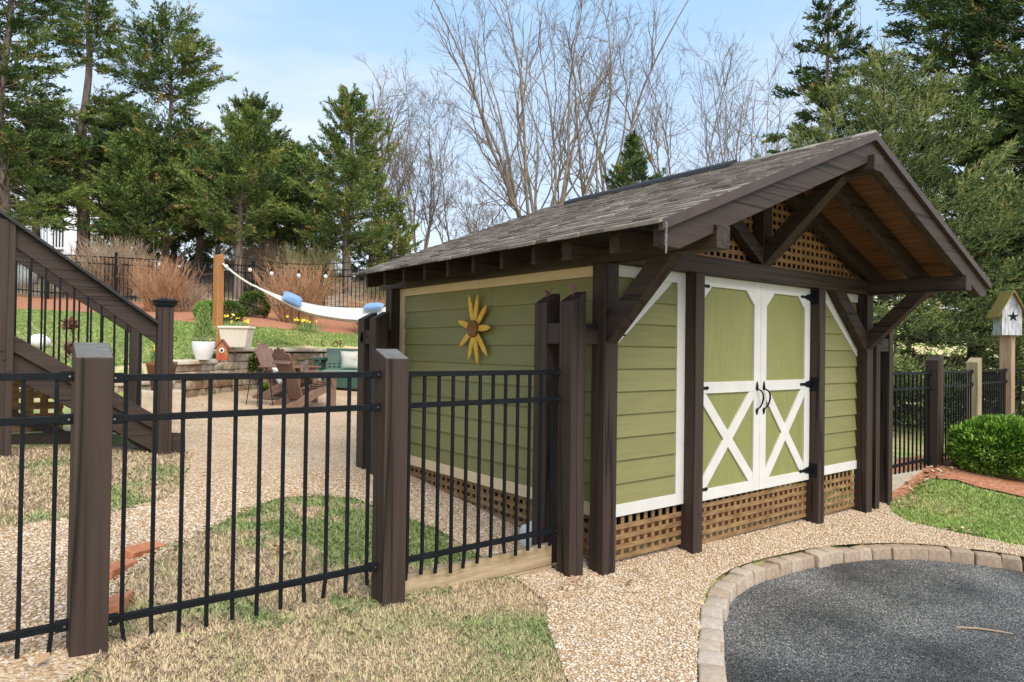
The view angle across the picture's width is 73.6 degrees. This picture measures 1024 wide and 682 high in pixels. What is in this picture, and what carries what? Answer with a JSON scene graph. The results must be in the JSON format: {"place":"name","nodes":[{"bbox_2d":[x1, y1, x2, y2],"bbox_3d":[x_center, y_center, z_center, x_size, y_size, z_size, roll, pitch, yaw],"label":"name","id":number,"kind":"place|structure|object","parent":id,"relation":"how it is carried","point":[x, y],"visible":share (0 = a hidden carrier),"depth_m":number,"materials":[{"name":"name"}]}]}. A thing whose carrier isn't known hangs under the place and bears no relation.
{"place":"outdoors","nodes":[
{"label":"outdoors","id":0,"kind":"place"},
{"bbox_2d":[17,263,381,307],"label":"hillside","id":1,"kind":"structure","parent":0,"point":[228,278],"depth_m":24.11,"materials":[{"name":"green plant"}]},
{"bbox_2d":[0,0,122,234],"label":"cedar tree","id":2,"kind":"object","parent":1,"relation":"on","point":[29,206],"visible":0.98,"depth_m":20.48,"materials":[{"name":"green plant"}]},
{"bbox_2d":[4,115,122,278],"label":"cedar tree","id":3,"kind":"object","parent":1,"relation":"on","point":[36,231],"visible":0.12,"depth_m":22.88,"materials":[{"name":"green plant"}]},
{"bbox_2d":[73,121,205,287],"bbox_3d":[-12.232,-4.342,23.055,4.599,5.991,4.078,0,-1,36],"label":"cedar tree","id":4,"kind":"object","parent":1,"relation":"on","point":[132,187],"visible":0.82,"depth_m":22.42,"materials":[{"name":"green plant"}]},
{"bbox_2d":[114,218,218,270],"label":"understory evergreen","id":5,"kind":"object","parent":1,"relation":"on","point":[175,245],"visible":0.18,"depth_m":28.52,"materials":[{"name":"plant"}]},
{"bbox_2d":[82,0,253,284],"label":"cedar tree","id":6,"kind":"object","parent":1,"relation":"on","point":[183,43],"visible":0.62,"depth_m":23.17,"materials":[{"name":"green plant"}]},
{"bbox_2d":[168,117,244,278],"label":"cedar tree","id":7,"kind":"object","parent":1,"relation":"on","point":[196,231],"visible":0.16,"depth_m":26.34,"materials":[{"name":"green plant"}]},
{"bbox_2d":[179,228,243,270],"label":"understory evergreen","id":8,"kind":"object","parent":1,"relation":"on","point":[207,252],"visible":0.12,"depth_m":29.54,"materials":[{"name":"plant"}]},
{"bbox_2d":[166,87,304,298],"bbox_3d":[-8.971,-4.680,22.537,4.267,7.282,3.992,1,-1,-23],"label":"cedar tree","id":9,"kind":"object","parent":1,"relation":"on","point":[243,132],"visible":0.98,"depth_m":22.03,"materials":[{"name":"green plant"}]},
{"bbox_2d":[210,236,303,291],"bbox_3d":[-8.955,-2.710,24.090,3.106,1.985,3.007,1,-1,-38],"label":"leafless shrub","id":10,"kind":"object","parent":1,"relation":"on","point":[255,255],"visible":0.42,"depth_m":23.62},
{"bbox_2d":[214,131,324,261],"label":"cedar tree","id":11,"kind":"object","parent":1,"relation":"on","point":[285,228],"visible":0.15,"depth_m":25.47,"materials":[{"name":"green plant"}]},
{"bbox_2d":[251,138,342,266],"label":"cedar tree","id":12,"kind":"object","parent":1,"relation":"on","point":[300,169],"visible":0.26,"depth_m":25.51,"materials":[{"name":"green plant"}]},
{"bbox_2d":[262,242,355,295],"bbox_3d":[-6.504,-2.387,22.357,2.793,1.896,2.771,1,-1,-38],"label":"leafless shrub","id":13,"kind":"object","parent":1,"relation":"on","point":[315,256],"visible":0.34,"depth_m":22.23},
{"bbox_2d":[333,220,400,279],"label":"understory evergreen","id":14,"kind":"object","parent":1,"relation":"on","point":[363,253],"visible":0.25,"depth_m":29.38,"materials":[{"name":"plant"}]},
{"bbox_2d":[354,52,425,258],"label":"bare tree","id":15,"kind":"object","parent":1,"relation":"on","point":[386,110],"visible":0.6,"depth_m":34.08,"materials":[{"name":"grey plant"}]},
{"bbox_2d":[362,210,424,267],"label":"cedar tree","id":16,"kind":"object","parent":1,"relation":"on","point":[403,247],"visible":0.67,"depth_m":27.78,"materials":[{"name":"green plant"}]},
{"bbox_2d":[356,45,477,254],"bbox_3d":[-5.451,-7.987,32.803,6.967,10.319,6.292,0,-1,26],"label":"bare tree","id":17,"kind":"object","parent":1,"relation":"on","point":[405,184],"visible":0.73,"depth_m":32.59,"materials":[{"name":"grey plant"}]},
{"bbox_2d":[387,81,566,241],"bbox_3d":[-2.021,-7.043,32.295,7.537,8.469,7.440,1,-1,-38],"label":"bare tree","id":18,"kind":"object","parent":1,"relation":"on","point":[440,220],"visible":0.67,"depth_m":32.50,"materials":[{"name":"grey plant"}]},
{"bbox_2d":[429,150,527,238],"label":"bare tree","id":19,"kind":"object","parent":1,"relation":"on","point":[469,224],"visible":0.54,"depth_m":28.30,"materials":[{"name":"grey plant"}]},
{"bbox_2d":[408,0,650,219],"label":"bare tree","id":20,"kind":"object","parent":1,"relation":"on","point":[508,159],"visible":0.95,"depth_m":29.35,"materials":[{"name":"grey plant"}]},
{"bbox_2d":[526,0,688,202],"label":"bare tree","id":21,"kind":"object","parent":1,"relation":"on","point":[601,159],"visible":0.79,"depth_m":30.33,"materials":[{"name":"grey plant"}]},
{"bbox_2d":[601,130,667,188],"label":"cedar tree","id":22,"kind":"object","parent":1,"relation":"on","point":[637,163],"visible":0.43,"depth_m":24.64,"materials":[{"name":"green plant"}]},
{"bbox_2d":[578,14,773,181],"bbox_3d":[6.782,-7.942,31.087,8.712,12.281,6.816,1,-1,-38],"label":"bare tree","id":23,"kind":"object","parent":1,"relation":"on","point":[657,107],"visible":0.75,"depth_m":30.47,"materials":[{"name":"grey plant"}]},
{"bbox_2d":[650,19,785,174],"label":"bare tree","id":24,"kind":"object","parent":1,"relation":"on","point":[707,136],"visible":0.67,"depth_m":31.28,"materials":[{"name":"grey plant"}]},
{"bbox_2d":[666,11,821,169],"bbox_3d":[10.710,-7.759,29.783,8.483,13.815,6.865,1,-1,-38],"label":"bare tree","id":25,"kind":"object","parent":1,"relation":"on","point":[725,159],"visible":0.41,"depth_m":30.36,"materials":[{"name":"grey plant"}]},
{"bbox_2d":[0,386,587,681],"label":"gravel court","id":26,"kind":"object","parent":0,"point":[56,665],"visible":0.2,"depth_m":7.35,"materials":[{"name":"gravel"}]},
{"bbox_2d":[0,444,192,526],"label":"grass","id":27,"kind":"structure","parent":26,"relation":"on","point":[135,469],"depth_m":5.84,"materials":[{"name":"plant"}]},
{"bbox_2d":[109,590,132,613],"bbox_3d":[-2.096,1.416,3.631,0.100,0.095,0.300,-8,-4,-18],"label":"edging brick","id":28,"kind":"object","parent":26,"relation":"on","point":[113,603],"visible":0.4,"depth_m":3.62,"materials":[{"name":"brick"}]},
{"bbox_2d":[119,541,165,558],"bbox_3d":[-2.389,1.371,4.422,0.100,0.095,0.300,15,-4,12],"label":"edging brick","id":29,"kind":"object","parent":26,"relation":"on","point":[136,551],"visible":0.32,"depth_m":4.35,"materials":[{"name":"brick"}]},
{"bbox_2d":[141,389,180,409],"bbox_3d":[-5.109,0.887,9.937,0.560,0.350,0.500,1,-1,-38],"label":"step stone","id":30,"kind":"object","parent":26,"relation":"on","point":[146,399],"visible":0.23,"depth_m":9.65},
{"bbox_2d":[0,463,525,659],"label":"gravel pebbles","id":31,"kind":"object","parent":26,"relation":"on","point":[34,556],"visible":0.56,"depth_m":4.92,"materials":[{"name":"gravel"}]},
{"bbox_2d":[252,342,321,400],"bbox_3d":[-3.980,0.525,12.056,1.028,0.989,0.750,1,-1,14],"label":"adirondack chair","id":32,"kind":"object","parent":26,"relation":"on","point":[263,352],"visible":0.63,"depth_m":12.01,"materials":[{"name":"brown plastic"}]},
{"bbox_2d":[269,347,336,407],"bbox_3d":[-3.500,0.603,11.557,0.750,0.989,1.028,0,-1,40],"label":"adirondack chair","id":33,"kind":"object","parent":26,"relation":"on","point":[282,360],"visible":0.7,"depth_m":11.38,"materials":[{"name":"brown wood"}]},
{"bbox_2d":[312,348,357,387],"bbox_3d":[-3.259,0.589,14.144,1.560,0.860,0.679,1,-1,0],"label":"garden bench","id":34,"kind":"object","parent":26,"relation":"on","point":[331,361],"visible":0.31,"depth_m":14.33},
{"bbox_2d":[340,351,357,368],"bbox_3d":[-3.356,0.399,14.247,0.420,0.400,0.160,1,13,0],"label":"pillow","id":35,"kind":"object","parent":34,"relation":"on","point":[349,359],"visible":0.89,"depth_m":14.18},
{"bbox_2d":[0,397,979,681],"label":"dry leaves","id":36,"kind":"object","parent":26,"relation":"on","point":[46,655],"visible":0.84,"depth_m":4.55,"materials":[{"name":"brown plant"}]},
{"bbox_2d":[89,493,521,663],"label":"grass","id":37,"kind":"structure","parent":0,"point":[294,511],"depth_m":4.35,"materials":[{"name":"plant"}]},
{"bbox_2d":[61,575,569,681],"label":"grass","id":38,"kind":"structure","parent":0,"point":[489,623],"depth_m":3.46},
{"bbox_2d":[0,300,1023,681],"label":"ground","id":39,"kind":"structure","parent":0,"point":[116,438],"depth_m":4.53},
{"bbox_2d":[6,155,138,256],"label":"white house","id":40,"kind":"structure","parent":39,"relation":"on","point":[54,238],"depth_m":46.07,"materials":[{"name":"grey"}]},
{"bbox_2d":[6,0,148,261],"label":"cedar tree","id":41,"kind":"object","parent":39,"relation":"on","point":[100,13],"visible":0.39,"depth_m":23.85,"materials":[{"name":"green plant"}]},
{"bbox_2d":[0,209,179,459],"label":"deck stairs","id":42,"kind":"structure","parent":39,"relation":"on","point":[24,246],"depth_m":6.86,"materials":[{"name":"brown wood"}]},
{"bbox_2d":[66,342,113,657],"bbox_3d":[-1.969,0.808,3.191,0.153,1.602,0.145,1,-1,-38],"label":"fence post","id":43,"kind":"object","parent":39,"relation":"on","point":[89,527],"visible":0.85,"depth_m":3.14,"materials":[{"name":"brown wood"}]},
{"bbox_2d":[0,371,73,659],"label":"picket fence","id":44,"kind":"object","parent":43,"relation":"attached to","point":[18,633],"visible":1,"depth_m":3.06,"materials":[{"name":"black metal"}]},
{"bbox_2d":[108,370,380,643],"bbox_3d":[-1.359,0.821,3.675,1.404,1.314,0.043,1,-1,-38],"label":"picket fence","id":45,"kind":"object","parent":43,"relation":"attached to","point":[179,605],"visible":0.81,"depth_m":3.60,"materials":[{"name":"black metal"}]},
{"bbox_2d":[63,92,164,255],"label":"cedar tree","id":46,"kind":"object","parent":39,"relation":"on","point":[122,125],"visible":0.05,"depth_m":26.00,"materials":[{"name":"green plant"}]},
{"bbox_2d":[114,252,118,291],"bbox_3d":[-11.572,-1.792,20.001,0.094,1.590,0.094,1,-1,-38],"label":"metal fence post","id":47,"kind":"object","parent":39,"relation":"on","point":[116,274],"visible":0.75,"depth_m":19.97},
{"bbox_2d":[118,257,182,301],"bbox_3d":[-10.572,-1.763,20.004,1.911,1.354,0.026,1,-1,0],"label":"picket fence","id":48,"kind":"object","parent":47,"relation":"attached to","point":[131,296],"visible":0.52,"depth_m":20.00,"materials":[{"name":"black metal"}]},
{"bbox_2d":[19,347,326,397],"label":"retaining wall","id":49,"kind":"structure","parent":39,"relation":"on","point":[236,363],"depth_m":12.39,"materials":[{"name":"stone"}]},
{"bbox_2d":[187,302,217,359],"bbox_3d":[-5.177,-0.174,11.540,0.492,0.978,0.517,1,-1,-38],"label":"flower pot","id":50,"kind":"object","parent":49,"relation":"on","point":[204,330],"visible":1,"depth_m":11.47,"materials":[{"name":"white ceramic"}]},
{"bbox_2d":[217,314,255,346],"bbox_3d":[-5.008,-0.196,12.454,0.563,0.622,0.378,1,-1,0],"label":"planter box","id":51,"kind":"object","parent":49,"relation":"on","point":[237,336],"visible":0.98,"depth_m":12.30,"materials":[{"name":"white plastic"}]},
{"bbox_2d":[16,308,357,367],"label":"grass","id":52,"kind":"structure","parent":39,"relation":"on","point":[182,350],"depth_m":14.30,"materials":[{"name":"plant"}]},
{"bbox_2d":[17,295,357,333],"bbox_3d":[-9.025,-0.396,18.291,13.151,2.298,5.683,1,-1,0],"label":"mulch bed","id":53,"kind":"object","parent":39,"relation":"on","point":[273,321],"visible":0.23,"depth_m":18.17,"materials":[{"name":"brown wood"}]},
{"bbox_2d":[60,231,170,299],"bbox_3d":[-11.937,-2.236,20.772,2.750,2.074,3.221,1,-1,-13],"label":"leafless shrub","id":54,"kind":"object","parent":53,"relation":"on","point":[127,254],"visible":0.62,"depth_m":20.25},
{"bbox_2d":[120,250,212,311],"bbox_3d":[-9.360,-1.587,18.162,2.274,1.659,2.402,1,-1,11],"label":"leafless shrub","id":55,"kind":"object","parent":53,"relation":"on","point":[148,291],"visible":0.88,"depth_m":17.94,"materials":[{"name":"plant"}]},
{"bbox_2d":[151,277,212,311],"bbox_3d":[-8.937,-1.252,18.607,1.736,0.942,1.554,1,-1,-38],"label":"leafless shrub","id":56,"kind":"object","parent":53,"relation":"on","point":[189,303],"visible":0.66,"depth_m":18.46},
{"bbox_2d":[183,256,186,284],"bbox_3d":[-9.573,-1.684,20.006,0.094,1.590,0.094,1,-1,-38],"label":"metal fence post","id":57,"kind":"object","parent":53,"relation":"on","point":[185,259],"visible":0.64,"depth_m":19.99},
{"bbox_2d":[186,261,251,308],"bbox_3d":[-8.574,-1.640,20.006,1.911,1.384,0.026,1,-1,0],"label":"picket fence","id":58,"kind":"object","parent":57,"relation":"attached to","point":[208,269],"visible":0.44,"depth_m":20.00,"materials":[{"name":"black metal"}]},
{"bbox_2d":[223,299,244,321],"bbox_3d":[-6.591,-0.699,15.923,0.763,0.557,0.765,1,-1,-38],"label":"boxwood","id":59,"kind":"object","parent":53,"relation":"on","point":[238,307],"visible":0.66,"depth_m":15.82,"materials":[{"name":"green plant"}]},
{"bbox_2d":[237,289,271,317],"bbox_3d":[-6.782,-0.981,18.029,0.935,0.756,0.955,1,-1,-38],"label":"boxwood","id":60,"kind":"object","parent":53,"relation":"on","point":[254,296],"visible":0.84,"depth_m":17.84,"materials":[{"name":"green plant"}]},
{"bbox_2d":[252,255,357,324],"bbox_3d":[-5.360,-1.270,17.530,2.657,1.746,2.403,1,-1,-38],"label":"leafless shrub","id":61,"kind":"object","parent":53,"relation":"on","point":[304,291],"visible":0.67,"depth_m":17.13,"materials":[{"name":"plant"}]},
{"bbox_2d":[212,254,223,344],"bbox_3d":[-5.716,-0.751,13.309,0.140,1.904,0.140,0,-1,32],"label":"hammock post","id":62,"kind":"object","parent":39,"relation":"on","point":[218,287],"visible":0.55,"depth_m":13.26,"materials":[{"name":"orange wood"}]},
{"bbox_2d":[222,263,385,321],"bbox_3d":[-3.029,-1.144,14.096,5.419,1.540,0.892,1,-1,-10],"label":"hammock","id":63,"kind":"object","parent":62,"relation":"hanging from","point":[343,314],"visible":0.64,"depth_m":14.17,"materials":[{"name":"beige fabric"}]},
{"bbox_2d":[268,83,413,296],"bbox_3d":[-5.307,-4.977,22.971,5.241,7.324,4.542,1,-1,-38],"label":"cedar tree","id":64,"kind":"object","parent":39,"relation":"on","point":[350,197],"visible":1,"depth_m":22.60,"materials":[{"name":"green plant"}]},
{"bbox_2d":[356,311,389,473],"bbox_3d":[-1.504,0.633,7.556,0.299,1.908,0.430,1,-1,-38],"label":"gate post pair","id":65,"kind":"object","parent":39,"relation":"on","point":[373,332],"visible":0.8,"depth_m":7.54,"materials":[{"name":"brown wood"}]},
{"bbox_2d":[371,349,408,607],"bbox_3d":[-0.740,0.888,4.148,0.155,1.679,0.150,1,-1,-38],"label":"fence post","id":66,"kind":"object","parent":39,"relation":"on","point":[389,486],"visible":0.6,"depth_m":4.09,"materials":[{"name":"brown wood"}]},
{"bbox_2d":[405,369,559,580],"bbox_3d":[-0.177,0.849,4.599,1.288,1.314,0.043,1,-1,-38],"label":"picket fence","id":67,"kind":"object","parent":66,"relation":"attached to","point":[450,551],"visible":0.9,"depth_m":4.56,"materials":[{"name":"black metal"}]},
{"bbox_2d":[405,542,551,593],"bbox_3d":[-0.245,1.722,4.630,1.320,0.494,0.052,1,-1,-38],"label":"timber edging","id":68,"kind":"object","parent":39,"relation":"on","point":[534,558],"visible":0.38,"depth_m":4.66,"materials":[{"name":"wood"}]},
{"bbox_2d":[532,291,597,576],"bbox_3d":[0.397,0.736,5.141,0.274,2.198,0.425,1,-1,-38],"label":"gate post pair","id":69,"kind":"object","parent":39,"relation":"on","point":[564,333],"visible":0.75,"depth_m":4.97,"materials":[{"name":"brown wood"}]},
{"bbox_2d":[349,130,991,575],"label":"garden shed","id":70,"kind":"structure","parent":39,"relation":"on","point":[729,312],"depth_m":6.18,"materials":[{"name":"green wood"}]},
{"bbox_2d":[458,295,490,363],"bbox_3d":[-0.355,-0.113,6.477,0.082,0.661,0.544,1,-1,-38],"label":"sunflower ornament","id":71,"kind":"object","parent":70,"relation":"attached to","point":[473,328],"visible":1,"depth_m":6.43,"materials":[{"name":"yellow paint"}]},
{"bbox_2d":[703,276,763,500],"bbox_3d":[1.950,0.413,6.114,0.995,1.945,0.135,1,-1,-38],"label":"door","id":72,"kind":"structure","parent":70,"relation":"in","point":[732,322],"depth_m":6.18,"materials":[{"name":"white paint"}]},
{"bbox_2d":[759,283,818,489],"bbox_3d":[2.700,0.431,6.701,0.903,1.945,0.135,1,-1,-38],"label":"door","id":73,"kind":"structure","parent":70,"relation":"in","point":[786,383],"depth_m":6.73,"materials":[{"name":"white paint"}]},
{"bbox_2d":[517,502,1023,681],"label":"gravel bed","id":74,"kind":"object","parent":39,"relation":"on","point":[668,659],"visible":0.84,"depth_m":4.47,"materials":[{"name":"gravel"}]},
{"bbox_2d":[760,0,907,167],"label":"cedar tree","id":75,"kind":"object","parent":39,"relation":"on","point":[811,87],"visible":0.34,"depth_m":18.39,"materials":[{"name":"green plant"}]},
{"bbox_2d":[872,323,892,508],"bbox_3d":[4.264,0.937,7.964,0.510,2.270,0.146,1,-1,-42],"label":"gate post pair","id":76,"kind":"object","parent":39,"relation":"on","point":[882,439],"visible":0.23,"depth_m":8.03,"materials":[{"name":"brown wood"}]},
{"bbox_2d":[748,34,1023,434],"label":"spruce tree","id":77,"kind":"object","parent":39,"relation":"on","point":[877,110],"visible":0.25,"depth_m":14.25,"materials":[{"name":"green plant"}]},
{"bbox_2d":[766,2,1020,419],"bbox_3d":[11.981,-4.724,20.509,7.993,14.312,8.526,0,-1,35],"label":"tree","id":78,"kind":"object","parent":39,"relation":"on","point":[817,65],"visible":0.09,"depth_m":20.42,"materials":[{"name":"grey plant"}]},
{"bbox_2d":[892,470,922,490],"bbox_3d":[4.962,1.915,8.649,1.460,0.549,0.070,1,-1,-38],"label":"timber edging","id":79,"kind":"object","parent":39,"relation":"on","point":[898,480],"visible":0.04,"depth_m":8.51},
{"bbox_2d":[921,545,950,561],"bbox_3d":[3.890,1.962,6.287,0.200,0.138,0.150,-1,-2,7],"label":"edging paver","id":80,"kind":"object","parent":39,"relation":"on","point":[938,553],"visible":0.66,"depth_m":6.22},
{"bbox_2d":[849,0,1023,399],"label":"cedar tree","id":81,"kind":"object","parent":39,"relation":"on","point":[934,44],"visible":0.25,"depth_m":16.71,"materials":[{"name":"green plant"}]},
{"bbox_2d":[888,170,1023,428],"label":"spruce tree","id":82,"kind":"object","parent":39,"relation":"on","point":[996,351],"visible":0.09,"depth_m":15.45,"materials":[{"name":"green plant"}]},
{"bbox_2d":[889,477,1023,544],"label":"grass","id":83,"kind":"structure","parent":39,"relation":"on","point":[998,531],"depth_m":7.68,"materials":[{"name":"plant"}]},
{"bbox_2d":[892,451,1023,499],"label":"mulch bed","id":84,"kind":"object","parent":39,"relation":"on","point":[1007,484],"visible":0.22,"depth_m":8.60,"materials":[{"name":"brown wood"}]},
{"bbox_2d":[925,356,943,466],"bbox_3d":[5.644,1.062,9.150,0.180,1.728,0.160,1,-1,-38],"label":"fence post","id":85,"kind":"object","parent":84,"relation":"on","point":[934,365],"visible":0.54,"depth_m":9.08,"materials":[{"name":"brown wood"}]},
{"bbox_2d":[892,371,931,474],"bbox_3d":[4.984,1.071,8.646,1.480,1.369,0.043,1,-1,-38],"label":"picket fence","id":86,"kind":"object","parent":85,"relation":"attached to","point":[912,461],"visible":0.82,"depth_m":8.75,"materials":[{"name":"black metal"}]},
{"bbox_2d":[943,370,973,461],"bbox_3d":[6.340,1.089,9.794,1.710,1.341,0.044,1,-1,-43],"label":"picket fence","id":87,"kind":"object","parent":85,"relation":"attached to","point":[950,385],"visible":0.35,"depth_m":9.83,"materials":[{"name":"black metal"}]},
{"bbox_2d":[966,357,981,419],"bbox_3d":[7.032,1.096,10.426,0.160,1.688,0.160,1,-1,-38],"label":"fence post","id":88,"kind":"object","parent":84,"relation":"on","point":[975,364],"visible":0.53,"depth_m":10.37,"materials":[{"name":"brown wood"}]},
{"bbox_2d":[944,413,1023,478],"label":"globe arborvitae","id":89,"kind":"object","parent":84,"relation":"on","point":[973,437],"visible":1,"depth_m":8.70,"materials":[{"name":"green plant"}]},
{"bbox_2d":[999,335,1014,437],"bbox_3d":[8.536,0.942,11.804,0.180,2.070,0.180,1,-1,-38],"label":"fence post","id":90,"kind":"object","parent":84,"relation":"on","point":[1007,352],"visible":0.53,"depth_m":11.73,"materials":[{"name":"brown wood"}]},
{"bbox_2d":[982,368,1006,448],"bbox_3d":[7.786,1.124,11.102,1.860,1.338,0.044,1,-1,-43],"label":"picket fence","id":91,"kind":"object","parent":90,"relation":"attached to","point":[991,393],"visible":0.34,"depth_m":11.22,"materials":[{"name":"black metal"}]},
{"bbox_2d":[986,290,1023,335],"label":"birdhouse","id":92,"kind":"object","parent":90,"relation":"on","point":[1006,313],"visible":1,"depth_m":11.68,"materials":[{"name":"white wood"}]},
{"bbox_2d":[912,0,1023,341],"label":"cedar tree","id":93,"kind":"object","parent":39,"relation":"on","point":[1014,88],"visible":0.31,"depth_m":15.67,"materials":[{"name":"green plant"}]},
{"bbox_2d":[0,0,1023,310],"label":"sky","id":94,"kind":"structure","parent":0,"point":[298,52],"materials":[{"name":"blue"}]},
{"bbox_2d":[723,559,1023,681],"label":"driveway","id":95,"kind":"structure","parent":0,"point":[888,620],"depth_m":4.61,"materials":[{"name":"asphalt"}]},
{"bbox_2d":[697,648,725,670],"bbox_3d":[1.090,1.789,3.749,0.158,0.134,0.212,1,0,17],"label":"edging paver","id":96,"kind":"object","parent":95,"relation":"on","point":[708,656],"visible":0.52,"depth_m":3.74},
{"bbox_2d":[698,628,724,655],"bbox_3d":[1.190,1.813,4.104,0.159,0.127,0.185,0,0,16],"label":"edging paver","id":97,"kind":"object","parent":95,"relation":"on","point":[713,634],"visible":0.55,"depth_m":4.07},
{"bbox_2d":[700,604,722,620],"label":"edging paver","id":98,"kind":"object","parent":95,"relation":"on","point":[712,611],"visible":0.52,"depth_m":4.45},
{"bbox_2d":[697,663,726,681],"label":"edging paver","id":99,"kind":"object","parent":95,"relation":"on","point":[710,673],"visible":0.99,"depth_m":3.52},
{"bbox_2d":[720,574,746,595],"bbox_3d":[1.668,1.848,5.168,0.154,0.125,0.205,0,-2,38],"label":"edging paver","id":100,"kind":"object","parent":95,"relation":"on","point":[740,583],"visible":0.64,"depth_m":5.13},
{"bbox_2d":[741,563,765,584],"bbox_3d":[1.903,1.853,5.415,0.176,0.140,0.151,1,0,-41],"label":"edging paver","id":101,"kind":"object","parent":95,"relation":"on","point":[759,574],"visible":0.53,"depth_m":5.37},
{"bbox_2d":[805,548,829,567],"bbox_3d":[2.643,1.891,5.926,0.172,0.146,0.158,1,1,-32],"label":"edging paver","id":102,"kind":"object","parent":95,"relation":"on","point":[821,558],"visible":0.66,"depth_m":5.87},
{"bbox_2d":[863,544,891,559],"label":"edging paver","id":103,"kind":"object","parent":95,"relation":"on","point":[880,552],"visible":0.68,"depth_m":6.18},
{"bbox_2d":[884,543,910,559],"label":"edging paver","id":104,"kind":"object","parent":95,"relation":"on","point":[900,551],"visible":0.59,"depth_m":6.20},
{"bbox_2d":[946,546,973,563],"bbox_3d":[4.089,1.969,6.251,0.202,0.142,0.152,3,0,15],"label":"edging paver","id":105,"kind":"object","parent":95,"relation":"on","point":[961,555],"visible":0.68,"depth_m":6.19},
{"bbox_2d":[972,551,1001,567],"bbox_3d":[4.285,1.982,6.181,0.212,0.135,0.147,0,-2,18],"label":"edging paver","id":106,"kind":"object","parent":95,"relation":"on","point":[988,559],"visible":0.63,"depth_m":6.13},
{"bbox_2d":[1000,554,1022,571],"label":"edging paver","id":107,"kind":"object","parent":95,"relation":"on","point":[1011,562],"visible":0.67,"depth_m":6.06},
{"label":"metal fence post","id":108,"kind":"object","parent":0,"visible":0},
{"bbox_2d":[326,269,385,307],"bbox_3d":[-4.702,-1.550,20.858,1.912,1.372,0.026,1,-1,-18],"label":"picket fence","id":109,"kind":"object","parent":108,"relation":"attached to","point":[339,276],"visible":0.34,"depth_m":20.76,"materials":[{"name":"black metal"}]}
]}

